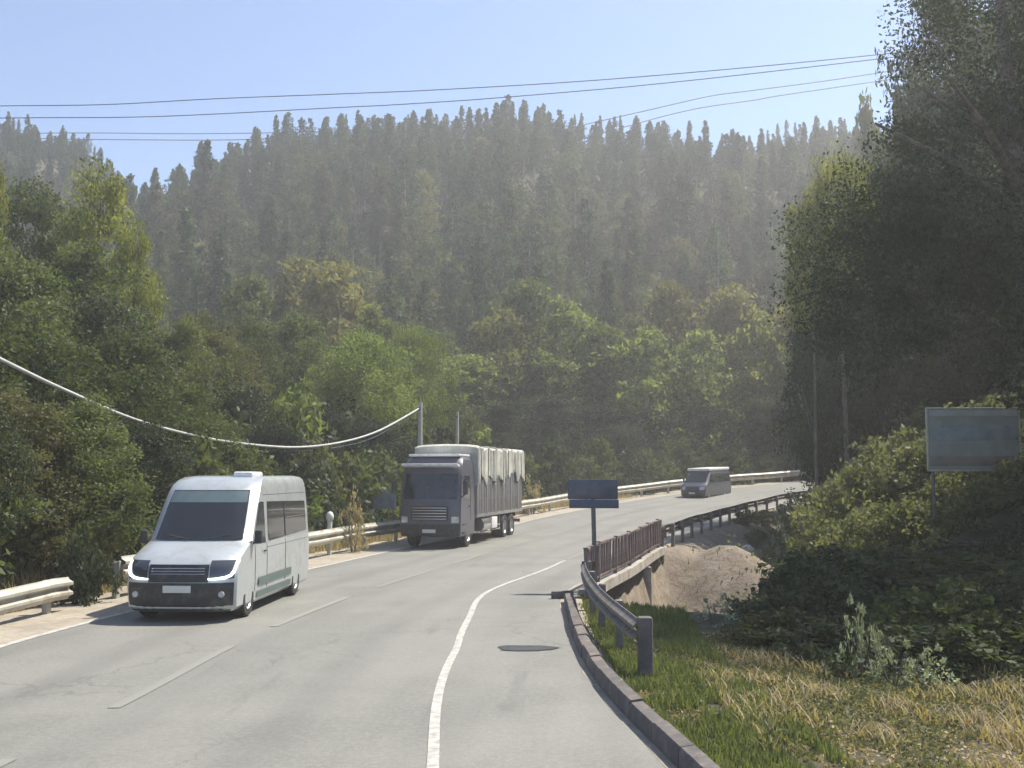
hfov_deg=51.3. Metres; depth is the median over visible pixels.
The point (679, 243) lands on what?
broadleaf tree
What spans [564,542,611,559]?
road markings
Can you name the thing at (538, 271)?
pine tree
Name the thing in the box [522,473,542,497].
shrub
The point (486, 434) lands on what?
shrub
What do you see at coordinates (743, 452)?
shrub
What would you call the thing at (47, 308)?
broadleaf tree
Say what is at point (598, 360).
broadleaf tree
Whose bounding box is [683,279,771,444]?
broadleaf tree
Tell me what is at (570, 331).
broadleaf tree
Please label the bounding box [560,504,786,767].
gravel verge
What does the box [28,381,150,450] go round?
shrub
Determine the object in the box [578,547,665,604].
culvert bridge
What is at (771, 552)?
shrub
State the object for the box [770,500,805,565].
leafy plant
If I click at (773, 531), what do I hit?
shrub
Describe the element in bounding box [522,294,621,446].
broadleaf tree
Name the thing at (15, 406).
broadleaf tree
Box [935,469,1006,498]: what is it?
shrub
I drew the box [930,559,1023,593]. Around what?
shrub
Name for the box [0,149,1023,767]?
ground
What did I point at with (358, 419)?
shrub
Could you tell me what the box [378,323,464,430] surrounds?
broadleaf tree
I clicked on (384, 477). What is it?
shrub
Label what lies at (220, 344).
broadleaf tree
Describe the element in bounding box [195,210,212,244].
pine tree
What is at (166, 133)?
power line
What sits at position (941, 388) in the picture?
broadleaf tree
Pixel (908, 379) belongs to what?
broadleaf tree
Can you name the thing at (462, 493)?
cargo truck
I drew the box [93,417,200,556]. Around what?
broadleaf tree
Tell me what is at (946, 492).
shrub
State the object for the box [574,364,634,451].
broadleaf tree
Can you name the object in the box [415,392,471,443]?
broadleaf tree
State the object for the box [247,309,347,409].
broadleaf tree
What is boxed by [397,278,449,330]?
broadleaf tree
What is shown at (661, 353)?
pine tree
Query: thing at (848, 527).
shrub
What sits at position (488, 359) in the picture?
broadleaf tree
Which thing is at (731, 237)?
pine tree
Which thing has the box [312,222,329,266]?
pine tree
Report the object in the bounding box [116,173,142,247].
pine tree
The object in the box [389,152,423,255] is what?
pine tree
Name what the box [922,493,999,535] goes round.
shrub
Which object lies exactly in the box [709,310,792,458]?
broadleaf tree
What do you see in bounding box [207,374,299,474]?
broadleaf tree
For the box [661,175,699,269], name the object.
pine tree
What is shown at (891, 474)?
shrub
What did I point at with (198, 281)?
pine tree
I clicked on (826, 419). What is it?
broadleaf tree
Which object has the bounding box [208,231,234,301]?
pine tree
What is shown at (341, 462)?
shrub
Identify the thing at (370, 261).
broadleaf tree
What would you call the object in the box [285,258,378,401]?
broadleaf tree
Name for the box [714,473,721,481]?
side window
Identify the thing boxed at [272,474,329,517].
shrub
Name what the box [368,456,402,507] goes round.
shrub
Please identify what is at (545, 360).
broadleaf tree
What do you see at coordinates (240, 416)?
shrub
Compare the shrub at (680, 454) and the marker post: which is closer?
the marker post
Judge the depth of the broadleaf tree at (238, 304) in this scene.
80.09 m
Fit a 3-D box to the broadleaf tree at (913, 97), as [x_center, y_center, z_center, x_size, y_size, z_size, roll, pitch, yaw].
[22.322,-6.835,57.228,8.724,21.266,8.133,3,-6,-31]
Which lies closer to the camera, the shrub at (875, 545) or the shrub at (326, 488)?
the shrub at (875, 545)
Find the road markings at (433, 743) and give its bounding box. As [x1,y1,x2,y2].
[427,560,566,767]
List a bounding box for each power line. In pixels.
[0,50,915,105]
[0,57,893,118]
[21,128,395,133]
[41,136,314,140]
[553,69,901,131]
[584,71,944,138]
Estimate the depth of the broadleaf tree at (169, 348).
97.99 m
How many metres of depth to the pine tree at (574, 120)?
207.48 m
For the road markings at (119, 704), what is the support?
on the road
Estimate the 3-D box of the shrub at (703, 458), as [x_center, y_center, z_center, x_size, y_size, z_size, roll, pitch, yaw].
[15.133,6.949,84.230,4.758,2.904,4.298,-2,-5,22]
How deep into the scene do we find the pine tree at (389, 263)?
118.56 m
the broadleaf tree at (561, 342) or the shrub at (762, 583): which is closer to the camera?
the shrub at (762, 583)
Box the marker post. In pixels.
[326,511,333,528]
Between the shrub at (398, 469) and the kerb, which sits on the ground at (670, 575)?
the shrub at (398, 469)
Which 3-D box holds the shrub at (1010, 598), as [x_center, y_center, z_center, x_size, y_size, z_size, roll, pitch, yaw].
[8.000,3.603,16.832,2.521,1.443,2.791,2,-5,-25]
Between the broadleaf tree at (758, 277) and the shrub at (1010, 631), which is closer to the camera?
the shrub at (1010, 631)
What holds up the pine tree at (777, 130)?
on the ground at (670, 575)
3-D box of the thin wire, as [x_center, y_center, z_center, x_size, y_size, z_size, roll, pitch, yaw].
[-7.179,1.782,44.601,0.794,2.297,14.855,-2,-5,25]
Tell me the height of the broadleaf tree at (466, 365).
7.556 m
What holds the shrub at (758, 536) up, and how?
on the ground at (670, 575)
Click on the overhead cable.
(25, 371)
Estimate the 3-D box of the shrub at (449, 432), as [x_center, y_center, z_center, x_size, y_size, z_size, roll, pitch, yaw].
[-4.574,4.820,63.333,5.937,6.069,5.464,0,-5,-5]
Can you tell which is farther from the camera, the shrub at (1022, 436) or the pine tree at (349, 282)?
the pine tree at (349, 282)
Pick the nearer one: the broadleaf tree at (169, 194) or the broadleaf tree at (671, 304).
the broadleaf tree at (671, 304)
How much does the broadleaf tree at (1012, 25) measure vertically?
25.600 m
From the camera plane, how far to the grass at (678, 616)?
13.36 m
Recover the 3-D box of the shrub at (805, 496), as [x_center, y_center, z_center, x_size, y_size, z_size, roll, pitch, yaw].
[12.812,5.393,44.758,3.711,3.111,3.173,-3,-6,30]
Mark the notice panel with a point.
(384, 500)
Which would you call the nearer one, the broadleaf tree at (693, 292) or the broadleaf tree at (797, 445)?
the broadleaf tree at (797, 445)
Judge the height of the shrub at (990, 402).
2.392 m
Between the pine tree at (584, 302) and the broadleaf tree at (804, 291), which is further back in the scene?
the pine tree at (584, 302)
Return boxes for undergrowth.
[0,135,846,469]
[0,500,391,589]
[97,425,814,564]
[725,499,1023,682]
[726,358,1023,614]
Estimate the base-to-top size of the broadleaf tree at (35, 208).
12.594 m
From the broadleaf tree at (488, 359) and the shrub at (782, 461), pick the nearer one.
the shrub at (782, 461)
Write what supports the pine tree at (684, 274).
on the ground at (670, 575)
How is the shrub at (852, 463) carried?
on the ground at (670, 575)
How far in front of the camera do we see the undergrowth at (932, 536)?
38.27 m
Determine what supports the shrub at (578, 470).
on the ground at (670, 575)
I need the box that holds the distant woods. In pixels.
[0,94,893,241]
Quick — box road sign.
[568,480,618,582]
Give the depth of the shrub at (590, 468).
74.39 m
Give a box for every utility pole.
[418,402,421,445]
[455,412,458,443]
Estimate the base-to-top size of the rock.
0.469 m
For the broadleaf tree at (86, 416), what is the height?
4.693 m
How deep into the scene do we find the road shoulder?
22.05 m
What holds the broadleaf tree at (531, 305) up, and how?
on the ground at (670, 575)
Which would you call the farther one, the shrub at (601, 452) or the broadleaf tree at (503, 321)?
the broadleaf tree at (503, 321)
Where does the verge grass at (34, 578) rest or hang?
on the ground at (670, 575)
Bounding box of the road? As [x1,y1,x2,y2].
[0,482,814,767]
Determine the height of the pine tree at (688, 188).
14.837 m
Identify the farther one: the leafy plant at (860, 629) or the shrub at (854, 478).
the shrub at (854, 478)
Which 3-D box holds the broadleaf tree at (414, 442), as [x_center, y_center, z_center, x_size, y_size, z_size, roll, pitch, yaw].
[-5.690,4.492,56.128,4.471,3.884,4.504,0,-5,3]
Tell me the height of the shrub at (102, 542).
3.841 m
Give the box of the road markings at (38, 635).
[0,482,796,647]
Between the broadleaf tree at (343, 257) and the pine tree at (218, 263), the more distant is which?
the broadleaf tree at (343, 257)
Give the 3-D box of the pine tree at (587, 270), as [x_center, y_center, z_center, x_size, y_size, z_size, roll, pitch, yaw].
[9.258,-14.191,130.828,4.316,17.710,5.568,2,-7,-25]
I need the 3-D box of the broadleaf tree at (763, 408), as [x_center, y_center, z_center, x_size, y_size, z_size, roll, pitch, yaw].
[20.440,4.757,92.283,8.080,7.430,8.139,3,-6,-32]
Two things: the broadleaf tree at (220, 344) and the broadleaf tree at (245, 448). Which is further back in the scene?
the broadleaf tree at (220, 344)
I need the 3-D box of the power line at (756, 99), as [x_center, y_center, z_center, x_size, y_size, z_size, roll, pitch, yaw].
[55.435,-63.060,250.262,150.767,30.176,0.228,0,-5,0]
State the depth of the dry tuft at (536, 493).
62.16 m
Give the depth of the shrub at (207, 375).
43.00 m
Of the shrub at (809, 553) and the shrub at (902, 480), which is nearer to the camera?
the shrub at (809, 553)
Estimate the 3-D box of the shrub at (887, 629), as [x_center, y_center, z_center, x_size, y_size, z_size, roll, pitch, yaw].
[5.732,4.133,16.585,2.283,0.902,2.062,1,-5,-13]
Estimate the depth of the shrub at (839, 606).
18.46 m
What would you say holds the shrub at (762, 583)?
on the ground at (670, 575)
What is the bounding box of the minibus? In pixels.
[681,467,730,497]
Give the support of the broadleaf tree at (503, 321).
on the ground at (670, 575)
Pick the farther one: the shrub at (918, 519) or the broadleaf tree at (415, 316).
the broadleaf tree at (415, 316)
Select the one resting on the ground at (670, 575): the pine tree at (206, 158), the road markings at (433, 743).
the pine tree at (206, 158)
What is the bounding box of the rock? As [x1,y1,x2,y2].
[741,545,754,552]
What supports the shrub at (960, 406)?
on the ground at (670, 575)
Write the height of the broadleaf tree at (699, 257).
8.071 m
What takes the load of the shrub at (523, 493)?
on the ground at (670, 575)
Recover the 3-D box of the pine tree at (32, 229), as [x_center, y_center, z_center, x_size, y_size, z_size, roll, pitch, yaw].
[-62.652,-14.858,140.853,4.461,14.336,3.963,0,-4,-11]
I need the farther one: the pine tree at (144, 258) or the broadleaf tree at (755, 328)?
the pine tree at (144, 258)
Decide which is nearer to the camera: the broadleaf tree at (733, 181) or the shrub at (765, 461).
the shrub at (765, 461)
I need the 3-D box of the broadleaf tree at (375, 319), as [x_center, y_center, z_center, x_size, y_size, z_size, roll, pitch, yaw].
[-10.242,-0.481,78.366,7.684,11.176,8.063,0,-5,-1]
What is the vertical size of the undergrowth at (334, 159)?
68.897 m
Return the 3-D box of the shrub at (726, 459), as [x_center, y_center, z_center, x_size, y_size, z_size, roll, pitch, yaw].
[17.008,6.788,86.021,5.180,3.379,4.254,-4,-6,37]
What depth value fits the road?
14.49 m
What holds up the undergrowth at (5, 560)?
on the ground at (670, 575)
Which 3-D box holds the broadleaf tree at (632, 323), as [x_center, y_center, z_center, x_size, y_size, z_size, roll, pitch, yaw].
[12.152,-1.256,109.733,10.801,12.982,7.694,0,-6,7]
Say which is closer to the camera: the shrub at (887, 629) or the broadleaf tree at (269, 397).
the shrub at (887, 629)
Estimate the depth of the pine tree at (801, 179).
150.22 m
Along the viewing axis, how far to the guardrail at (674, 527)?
48.53 m
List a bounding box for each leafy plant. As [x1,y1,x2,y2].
[693,592,740,627]
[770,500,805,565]
[835,592,885,680]
[862,630,918,688]
[898,643,959,690]
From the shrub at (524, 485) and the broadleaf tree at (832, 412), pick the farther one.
the shrub at (524, 485)
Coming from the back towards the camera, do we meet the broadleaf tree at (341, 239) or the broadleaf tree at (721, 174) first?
the broadleaf tree at (721, 174)
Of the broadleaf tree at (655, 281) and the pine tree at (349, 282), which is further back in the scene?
the broadleaf tree at (655, 281)
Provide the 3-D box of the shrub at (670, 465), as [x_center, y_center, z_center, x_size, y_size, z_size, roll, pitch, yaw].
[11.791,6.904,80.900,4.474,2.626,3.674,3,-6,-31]
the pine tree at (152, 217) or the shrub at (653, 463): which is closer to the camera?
the shrub at (653, 463)
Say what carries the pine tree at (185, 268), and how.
on the ground at (670, 575)
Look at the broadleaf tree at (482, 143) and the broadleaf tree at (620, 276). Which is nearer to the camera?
the broadleaf tree at (620, 276)
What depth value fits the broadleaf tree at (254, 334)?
55.97 m
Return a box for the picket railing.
[583,519,661,596]
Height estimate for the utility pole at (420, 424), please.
6.244 m
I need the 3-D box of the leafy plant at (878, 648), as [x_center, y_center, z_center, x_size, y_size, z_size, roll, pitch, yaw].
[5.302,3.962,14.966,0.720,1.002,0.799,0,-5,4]
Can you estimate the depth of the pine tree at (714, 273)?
132.89 m
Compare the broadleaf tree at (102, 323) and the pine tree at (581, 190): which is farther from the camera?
the pine tree at (581, 190)
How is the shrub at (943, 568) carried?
on the ground at (670, 575)
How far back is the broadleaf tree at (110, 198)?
44.26 m
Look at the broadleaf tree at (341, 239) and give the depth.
143.21 m
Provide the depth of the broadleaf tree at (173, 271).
134.26 m
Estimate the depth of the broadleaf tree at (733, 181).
157.24 m
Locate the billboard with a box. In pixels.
[925,407,1021,535]
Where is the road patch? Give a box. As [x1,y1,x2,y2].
[499,645,558,650]
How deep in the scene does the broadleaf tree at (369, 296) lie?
115.53 m
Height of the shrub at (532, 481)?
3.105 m
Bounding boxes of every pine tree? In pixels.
[10,184,32,244]
[24,219,43,264]
[88,192,120,252]
[100,220,123,279]
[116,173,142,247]
[134,233,154,273]
[137,238,150,282]
[141,181,168,264]
[143,182,173,263]
[148,229,175,319]
[163,206,207,314]
[181,245,213,315]
[181,273,212,323]
[184,291,203,318]
[192,139,216,230]
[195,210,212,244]
[201,245,227,331]
[203,227,219,302]
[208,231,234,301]
[216,269,234,324]
[253,195,280,284]
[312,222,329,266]
[318,252,336,354]
[326,257,353,334]
[339,226,363,270]
[342,289,373,377]
[375,279,413,340]
[376,246,402,301]
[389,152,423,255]
[402,161,418,231]
[409,279,440,370]
[487,139,517,203]
[518,259,555,420]
[542,268,557,307]
[558,166,594,235]
[568,198,604,296]
[573,114,576,131]
[580,297,592,316]
[594,257,621,351]
[656,339,672,381]
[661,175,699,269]
[672,252,695,305]
[673,180,708,280]
[680,302,699,339]
[695,223,736,325]
[698,179,723,238]
[703,231,727,286]
[716,203,741,276]
[741,284,772,357]
[759,245,786,307]
[760,203,787,300]
[764,301,782,359]
[775,124,779,141]
[777,262,794,349]
[791,171,811,216]
[793,123,798,141]
[806,154,831,194]
[880,84,903,314]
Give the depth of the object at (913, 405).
51.22 m
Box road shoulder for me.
[0,480,811,644]
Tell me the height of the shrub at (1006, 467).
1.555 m
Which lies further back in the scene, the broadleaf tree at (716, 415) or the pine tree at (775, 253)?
the pine tree at (775, 253)
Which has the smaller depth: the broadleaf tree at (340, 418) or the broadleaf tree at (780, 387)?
the broadleaf tree at (340, 418)
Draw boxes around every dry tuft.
[338,484,368,552]
[522,474,545,513]
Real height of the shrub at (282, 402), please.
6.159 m
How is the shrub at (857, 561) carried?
on the ground at (670, 575)
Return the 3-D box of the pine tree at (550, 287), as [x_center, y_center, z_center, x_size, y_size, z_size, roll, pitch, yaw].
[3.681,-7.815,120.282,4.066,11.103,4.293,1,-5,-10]
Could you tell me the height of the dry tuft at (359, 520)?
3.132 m
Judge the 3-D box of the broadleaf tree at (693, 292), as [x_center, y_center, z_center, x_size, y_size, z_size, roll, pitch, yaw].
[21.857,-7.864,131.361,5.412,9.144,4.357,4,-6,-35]
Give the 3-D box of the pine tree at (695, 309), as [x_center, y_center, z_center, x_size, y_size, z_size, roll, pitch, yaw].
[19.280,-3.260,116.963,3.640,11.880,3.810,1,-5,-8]
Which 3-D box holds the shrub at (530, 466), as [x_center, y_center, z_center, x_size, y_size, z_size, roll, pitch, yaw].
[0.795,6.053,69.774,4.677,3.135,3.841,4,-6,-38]
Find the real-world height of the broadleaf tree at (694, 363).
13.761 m
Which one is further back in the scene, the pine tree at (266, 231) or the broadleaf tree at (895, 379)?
the pine tree at (266, 231)
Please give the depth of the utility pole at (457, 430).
59.93 m
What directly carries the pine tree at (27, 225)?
on the ground at (670, 575)
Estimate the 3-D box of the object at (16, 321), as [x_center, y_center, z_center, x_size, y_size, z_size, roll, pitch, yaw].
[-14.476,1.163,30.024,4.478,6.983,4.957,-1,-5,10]
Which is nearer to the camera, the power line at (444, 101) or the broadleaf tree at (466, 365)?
the broadleaf tree at (466, 365)
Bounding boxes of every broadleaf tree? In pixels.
[0,162,23,309]
[0,205,89,331]
[0,252,97,401]
[0,305,70,460]
[0,319,135,496]
[0,387,108,575]
[0,399,63,553]
[1,175,91,315]
[3,394,164,573]
[7,154,21,182]
[13,238,187,398]
[37,326,196,522]
[48,292,183,441]
[51,154,170,354]
[88,217,163,397]
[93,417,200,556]
[123,282,169,343]
[133,377,233,482]
[134,310,242,444]
[162,329,198,370]
[163,182,182,215]
[163,188,211,250]
[164,309,266,385]
[165,232,207,299]
[175,239,212,297]
[176,330,271,420]
[187,412,286,475]
[195,273,295,382]
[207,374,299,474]
[213,314,305,399]
[230,253,266,287]
[234,271,275,315]
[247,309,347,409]
[249,253,278,292]
[253,420,335,495]
[258,194,283,237]
[258,289,272,298]
[264,393,344,453]
[265,254,327,393]
[271,259,294,308]
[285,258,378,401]
[292,328,426,430]
[300,234,344,268]
[302,213,357,259]
[313,407,380,460]
[320,300,423,413]
[321,248,355,274]
[338,420,414,470]
[347,285,382,314]
[348,266,382,301]
[355,253,382,291]
[366,294,417,391]
[367,269,398,289]
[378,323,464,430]
[387,433,430,477]
[389,321,440,399]
[393,262,440,337]
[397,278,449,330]
[399,231,470,304]
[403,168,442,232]
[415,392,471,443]
[420,327,472,396]
[421,353,508,427]
[437,422,489,446]
[448,305,542,429]
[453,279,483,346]
[464,332,512,408]
[468,135,492,177]
[469,400,530,452]
[483,273,564,429]
[504,347,599,442]
[510,303,588,377]
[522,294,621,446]
[555,151,586,194]
[561,321,653,445]
[563,285,602,340]
[563,322,587,369]
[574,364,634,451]
[584,261,622,305]
[587,272,625,337]
[593,324,708,454]
[599,269,656,329]
[603,244,625,263]
[616,309,659,412]
[618,288,654,337]
[622,365,643,415]
[638,277,710,443]
[644,273,664,299]
[652,327,751,456]
[653,235,700,303]
[654,384,704,439]
[669,399,764,468]
[677,335,715,401]
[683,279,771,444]
[687,287,703,321]
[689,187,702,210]
[693,236,734,283]
[699,165,746,220]
[705,396,797,471]
[708,367,752,427]
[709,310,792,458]
[719,171,752,232]
[744,258,786,306]
[749,292,776,319]
[757,293,810,444]
[763,400,804,465]
[768,349,821,456]
[769,299,882,489]
[771,225,911,491]
[779,187,849,492]
[786,146,960,439]
[788,138,887,464]
[789,416,823,484]
[790,296,918,469]
[790,342,895,479]
[821,353,941,448]
[864,232,1003,410]
[873,0,1017,402]
[875,6,1023,331]
[880,62,991,401]
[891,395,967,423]
[927,375,1007,406]
[931,96,1023,350]
[966,0,1023,85]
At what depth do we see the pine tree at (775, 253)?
134.27 m
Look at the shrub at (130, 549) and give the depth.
27.03 m
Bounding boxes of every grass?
[0,493,637,614]
[577,593,856,767]
[684,523,947,607]
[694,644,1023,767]
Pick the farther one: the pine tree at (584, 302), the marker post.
the pine tree at (584, 302)
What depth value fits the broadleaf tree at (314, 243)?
137.15 m
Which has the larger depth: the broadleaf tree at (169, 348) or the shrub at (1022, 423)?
the broadleaf tree at (169, 348)
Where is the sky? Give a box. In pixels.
[0,0,1009,198]
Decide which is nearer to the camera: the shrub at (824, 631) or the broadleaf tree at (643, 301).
the shrub at (824, 631)
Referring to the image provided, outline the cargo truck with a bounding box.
[391,444,524,546]
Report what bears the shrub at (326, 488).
on the ground at (670, 575)
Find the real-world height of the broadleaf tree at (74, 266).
9.378 m
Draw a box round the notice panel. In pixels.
[374,489,395,535]
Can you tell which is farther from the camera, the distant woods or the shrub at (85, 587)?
the distant woods
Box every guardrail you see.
[0,577,73,614]
[112,470,811,598]
[581,561,652,677]
[660,489,813,562]
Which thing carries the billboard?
on the ground at (670, 575)
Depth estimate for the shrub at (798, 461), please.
89.41 m
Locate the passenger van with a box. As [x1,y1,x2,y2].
[127,472,308,615]
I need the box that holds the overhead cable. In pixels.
[0,357,418,448]
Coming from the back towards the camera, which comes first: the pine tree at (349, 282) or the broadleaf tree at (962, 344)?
the pine tree at (349, 282)
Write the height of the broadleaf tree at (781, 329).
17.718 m
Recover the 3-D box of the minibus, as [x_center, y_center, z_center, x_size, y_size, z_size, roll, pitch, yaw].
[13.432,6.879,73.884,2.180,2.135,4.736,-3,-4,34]
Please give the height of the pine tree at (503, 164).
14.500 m
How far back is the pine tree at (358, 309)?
102.74 m
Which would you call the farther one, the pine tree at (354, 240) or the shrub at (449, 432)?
the pine tree at (354, 240)
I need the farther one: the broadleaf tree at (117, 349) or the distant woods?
the distant woods
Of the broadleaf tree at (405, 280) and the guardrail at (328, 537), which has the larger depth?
the broadleaf tree at (405, 280)
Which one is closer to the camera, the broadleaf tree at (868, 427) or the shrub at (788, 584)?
the shrub at (788, 584)
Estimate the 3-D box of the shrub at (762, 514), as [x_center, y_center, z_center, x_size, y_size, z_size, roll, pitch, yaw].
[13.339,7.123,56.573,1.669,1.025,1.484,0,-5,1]
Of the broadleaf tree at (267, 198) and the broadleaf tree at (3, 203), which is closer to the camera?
the broadleaf tree at (3, 203)
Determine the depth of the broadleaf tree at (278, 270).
126.03 m
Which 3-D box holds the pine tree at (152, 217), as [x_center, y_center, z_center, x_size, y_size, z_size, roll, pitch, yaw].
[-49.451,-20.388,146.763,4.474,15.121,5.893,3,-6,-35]
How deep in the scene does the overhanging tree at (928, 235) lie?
26.70 m
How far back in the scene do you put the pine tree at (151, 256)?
132.17 m
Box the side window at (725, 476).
[721,473,729,480]
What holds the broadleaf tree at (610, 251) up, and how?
on the ground at (670, 575)
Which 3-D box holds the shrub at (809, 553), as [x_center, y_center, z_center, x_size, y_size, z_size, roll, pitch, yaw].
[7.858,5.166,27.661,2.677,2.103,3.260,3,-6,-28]
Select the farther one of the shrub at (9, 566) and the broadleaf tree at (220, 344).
the broadleaf tree at (220, 344)
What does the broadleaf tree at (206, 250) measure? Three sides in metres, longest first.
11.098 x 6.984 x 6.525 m
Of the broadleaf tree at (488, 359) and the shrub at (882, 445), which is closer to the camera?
the shrub at (882, 445)
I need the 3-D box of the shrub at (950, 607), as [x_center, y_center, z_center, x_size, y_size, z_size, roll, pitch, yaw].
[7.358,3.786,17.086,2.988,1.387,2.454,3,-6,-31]
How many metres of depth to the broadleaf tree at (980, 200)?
50.81 m
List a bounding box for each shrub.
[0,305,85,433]
[0,450,130,574]
[0,484,58,587]
[9,436,152,561]
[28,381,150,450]
[54,521,122,606]
[96,463,167,552]
[143,422,229,527]
[183,369,281,475]
[200,370,269,471]
[210,430,274,475]
[260,383,335,463]
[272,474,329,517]
[277,387,350,476]
[280,431,351,526]
[284,456,356,530]
[308,456,395,523]
[324,403,402,470]
[326,388,405,466]
[351,443,406,519]
[360,384,437,460]
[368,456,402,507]
[391,461,406,481]
[425,417,469,443]
[447,402,489,446]
[453,422,491,444]
[471,441,526,497]
[522,471,541,499]
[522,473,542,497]
[524,433,586,495]
[524,453,562,496]
[547,460,590,493]
[574,454,623,480]
[577,434,623,485]
[601,446,659,494]
[624,447,679,491]
[649,459,684,489]
[658,436,714,486]
[684,455,736,474]
[707,448,750,484]
[710,605,822,655]
[714,438,763,481]
[726,551,866,631]
[726,561,872,610]
[731,508,759,525]
[731,543,850,602]
[742,527,771,546]
[749,452,783,481]
[750,545,867,595]
[754,509,776,526]
[755,444,799,480]
[756,543,840,599]
[757,543,787,564]
[757,613,885,667]
[766,546,937,601]
[768,487,803,551]
[770,568,892,642]
[774,475,834,544]
[784,501,824,555]
[786,460,882,552]
[790,443,811,478]
[798,508,844,555]
[802,620,927,670]
[808,457,886,518]
[810,495,890,553]
[816,584,950,637]
[819,549,975,605]
[830,442,909,541]
[830,540,895,562]
[831,420,901,472]
[846,493,926,551]
[847,423,924,495]
[863,436,958,517]
[866,575,1023,659]
[870,620,1011,682]
[879,395,945,443]
[880,491,951,549]
[890,551,1023,598]
[892,440,967,492]
[894,430,925,459]
[902,560,1023,592]
[903,469,970,521]
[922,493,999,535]
[924,393,1005,430]
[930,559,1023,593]
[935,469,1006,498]
[935,473,1023,514]
[940,608,1023,672]
[946,567,1023,656]
[954,469,1021,495]
[962,385,1023,419]
[973,452,1023,501]
[992,429,1023,475]
[1020,418,1023,456]
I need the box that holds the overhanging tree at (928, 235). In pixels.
[757,0,1023,396]
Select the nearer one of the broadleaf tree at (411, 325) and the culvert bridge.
the culvert bridge
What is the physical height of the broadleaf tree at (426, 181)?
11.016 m
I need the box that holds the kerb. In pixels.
[551,590,719,767]
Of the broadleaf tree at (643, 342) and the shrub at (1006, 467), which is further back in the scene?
the broadleaf tree at (643, 342)
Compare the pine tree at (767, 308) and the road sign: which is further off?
the pine tree at (767, 308)
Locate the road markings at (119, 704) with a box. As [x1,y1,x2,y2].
[0,502,678,766]
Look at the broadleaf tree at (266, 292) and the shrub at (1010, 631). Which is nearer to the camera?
the shrub at (1010, 631)
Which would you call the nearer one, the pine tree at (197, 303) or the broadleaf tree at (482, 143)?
the pine tree at (197, 303)
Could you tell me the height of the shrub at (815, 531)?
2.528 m
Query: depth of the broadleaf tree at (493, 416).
75.59 m
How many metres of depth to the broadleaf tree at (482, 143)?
168.81 m
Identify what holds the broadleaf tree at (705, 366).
on the ground at (670, 575)
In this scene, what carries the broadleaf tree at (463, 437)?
on the ground at (670, 575)
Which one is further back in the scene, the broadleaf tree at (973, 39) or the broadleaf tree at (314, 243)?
the broadleaf tree at (314, 243)
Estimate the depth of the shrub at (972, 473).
29.40 m
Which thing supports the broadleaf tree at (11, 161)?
on the ground at (670, 575)
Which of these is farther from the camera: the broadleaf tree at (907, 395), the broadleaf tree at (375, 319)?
the broadleaf tree at (375, 319)
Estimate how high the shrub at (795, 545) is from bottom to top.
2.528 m
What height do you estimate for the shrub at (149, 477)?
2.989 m
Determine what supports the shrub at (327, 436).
on the ground at (670, 575)
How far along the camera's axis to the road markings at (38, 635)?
20.52 m
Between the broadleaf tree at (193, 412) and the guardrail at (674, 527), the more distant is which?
the guardrail at (674, 527)
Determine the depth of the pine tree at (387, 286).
104.92 m
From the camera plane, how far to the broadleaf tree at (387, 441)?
51.50 m
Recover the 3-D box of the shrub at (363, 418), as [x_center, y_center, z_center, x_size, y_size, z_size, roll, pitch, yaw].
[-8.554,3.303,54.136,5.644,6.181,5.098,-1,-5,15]
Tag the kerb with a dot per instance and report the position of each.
(673, 745)
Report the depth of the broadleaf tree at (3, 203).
40.76 m
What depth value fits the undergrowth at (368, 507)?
68.84 m
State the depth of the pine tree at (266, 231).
136.45 m
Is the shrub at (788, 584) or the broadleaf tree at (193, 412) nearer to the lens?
the shrub at (788, 584)
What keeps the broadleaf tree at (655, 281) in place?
on the ground at (670, 575)
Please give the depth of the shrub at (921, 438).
41.03 m
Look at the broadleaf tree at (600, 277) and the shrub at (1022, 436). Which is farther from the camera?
the broadleaf tree at (600, 277)
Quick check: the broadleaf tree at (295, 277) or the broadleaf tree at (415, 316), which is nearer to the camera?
the broadleaf tree at (295, 277)
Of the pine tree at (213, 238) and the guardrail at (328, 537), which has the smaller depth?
the guardrail at (328, 537)
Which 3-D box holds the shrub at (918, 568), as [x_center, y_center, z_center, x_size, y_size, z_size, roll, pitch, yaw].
[8.203,3.930,21.031,4.618,1.279,3.792,0,-5,0]
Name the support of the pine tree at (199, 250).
on the ground at (670, 575)
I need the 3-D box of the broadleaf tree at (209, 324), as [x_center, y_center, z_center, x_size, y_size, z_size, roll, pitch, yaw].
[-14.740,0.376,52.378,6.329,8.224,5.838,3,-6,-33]
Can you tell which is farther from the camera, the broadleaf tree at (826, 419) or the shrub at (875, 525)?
the broadleaf tree at (826, 419)
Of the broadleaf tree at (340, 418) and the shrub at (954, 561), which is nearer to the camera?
the shrub at (954, 561)
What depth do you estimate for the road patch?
16.68 m
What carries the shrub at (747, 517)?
on the ground at (670, 575)
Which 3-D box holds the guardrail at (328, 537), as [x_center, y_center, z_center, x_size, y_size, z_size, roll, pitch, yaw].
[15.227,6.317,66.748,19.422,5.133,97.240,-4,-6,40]
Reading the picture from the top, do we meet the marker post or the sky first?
the sky
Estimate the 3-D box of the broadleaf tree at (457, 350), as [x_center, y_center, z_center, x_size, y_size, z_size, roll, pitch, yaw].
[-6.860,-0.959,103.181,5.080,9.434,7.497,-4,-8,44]
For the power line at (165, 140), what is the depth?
253.78 m

